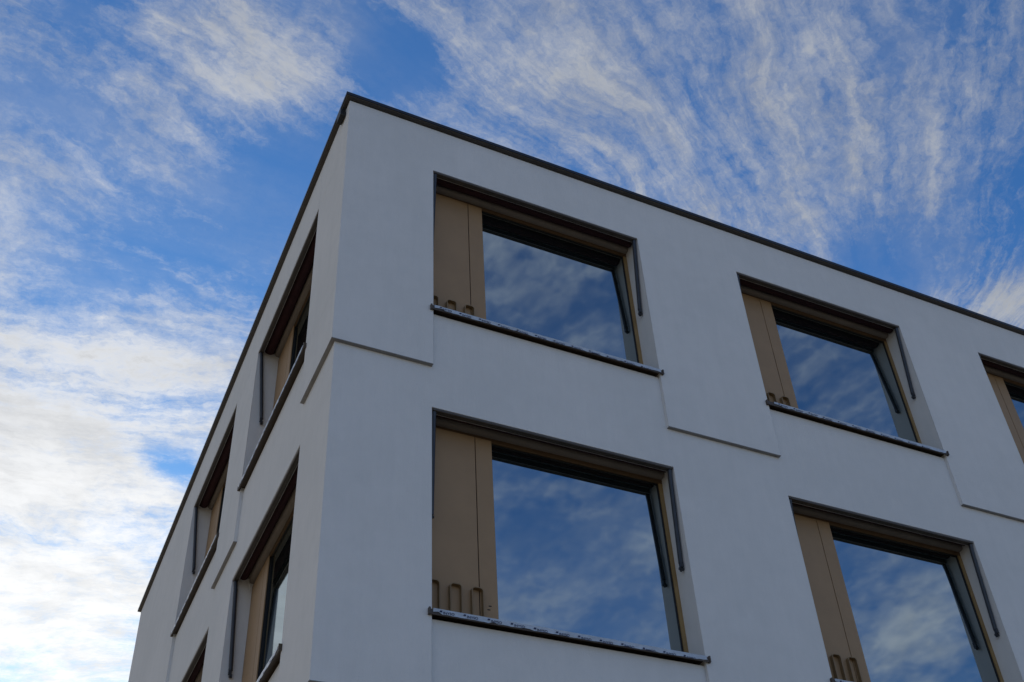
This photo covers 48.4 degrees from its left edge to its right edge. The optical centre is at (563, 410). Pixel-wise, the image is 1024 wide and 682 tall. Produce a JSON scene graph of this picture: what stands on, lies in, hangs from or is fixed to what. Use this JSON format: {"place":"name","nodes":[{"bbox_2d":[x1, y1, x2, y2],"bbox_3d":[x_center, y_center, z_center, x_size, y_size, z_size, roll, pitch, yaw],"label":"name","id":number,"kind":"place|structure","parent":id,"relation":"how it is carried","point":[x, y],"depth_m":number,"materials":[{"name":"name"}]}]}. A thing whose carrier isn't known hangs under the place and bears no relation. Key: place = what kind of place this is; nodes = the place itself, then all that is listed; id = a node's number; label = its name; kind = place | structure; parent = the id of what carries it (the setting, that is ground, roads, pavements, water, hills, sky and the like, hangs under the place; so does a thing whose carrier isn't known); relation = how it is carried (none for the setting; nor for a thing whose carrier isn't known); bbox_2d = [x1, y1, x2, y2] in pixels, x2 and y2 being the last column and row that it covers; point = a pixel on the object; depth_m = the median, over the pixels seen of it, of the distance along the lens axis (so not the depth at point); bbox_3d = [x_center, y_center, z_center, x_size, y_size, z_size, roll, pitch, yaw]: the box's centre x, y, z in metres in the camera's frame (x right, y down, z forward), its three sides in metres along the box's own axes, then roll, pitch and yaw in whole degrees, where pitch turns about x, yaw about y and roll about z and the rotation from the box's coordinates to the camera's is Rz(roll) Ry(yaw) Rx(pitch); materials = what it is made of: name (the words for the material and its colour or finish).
{"place":"outdoors","nodes":[
{"label":"outdoors","id":0,"kind":"place"},
{"bbox_2d":[0,0,1023,681],"label":"sky","id":1,"kind":"structure","parent":0,"point":[159,159],"materials":[{"name":"blue"}]},
{"bbox_2d":[128,91,1023,681],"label":"apartment building","id":2,"kind":"structure","parent":0,"point":[488,411],"depth_m":11.33,"materials":[{"name":"white paint"}]},
{"bbox_2d":[204,478,226,559],"bbox_3d":[-4.391,1.473,14.840,0.062,2.083,2.456,15,-43,-23],"label":"window","id":3,"kind":"structure","parent":2,"relation":"in","point":[215,519],"depth_m":15.74,"materials":[{"name":"brown glass"}]},
{"bbox_2d":[241,509,293,681],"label":"window","id":4,"kind":"structure","parent":2,"relation":"in","point":[268,596],"depth_m":10.99,"materials":[{"name":"brown glass"}]},
{"bbox_2d":[273,288,310,408],"bbox_3d":[-2.844,-0.598,12.498,0.062,2.083,2.456,15,-43,-23],"label":"window","id":5,"kind":"structure","parent":2,"relation":"in","point":[298,334],"depth_m":13.27,"materials":[{"name":"brown glass"}]},
{"bbox_2d":[433,192,642,363],"bbox_3d":[-0.306,-1.302,11.934,2.457,2.083,0.102,15,-43,-23],"label":"window","id":6,"kind":"structure","parent":2,"relation":"in","point":[488,264],"depth_m":12.03,"materials":[{"name":"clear glass"}]},
{"bbox_2d":[432,426,688,652],"bbox_3d":[-0.073,1.164,9.908,2.457,2.083,0.102,15,-43,-23],"label":"window","id":7,"kind":"structure","parent":2,"relation":"in","point":[524,535],"depth_m":9.94,"materials":[{"name":"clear glass"}]},
{"bbox_2d":[742,292,921,443],"bbox_3d":[3.089,-0.421,13.397,2.457,2.083,0.102,15,-43,-23],"label":"window","id":8,"kind":"structure","parent":2,"relation":"in","point":[807,362],"depth_m":13.53,"materials":[{"name":"blue glass"}]},
{"bbox_2d":[794,512,1003,681],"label":"window","id":9,"kind":"structure","parent":2,"relation":"in","point":[889,608],"depth_m":11.48,"materials":[{"name":"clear glass"}]},
{"bbox_2d":[986,372,1023,463],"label":"window","id":10,"kind":"structure","parent":2,"relation":"in","point":[1009,394],"depth_m":14.94,"materials":[{"name":"brown glass"}]}
]}

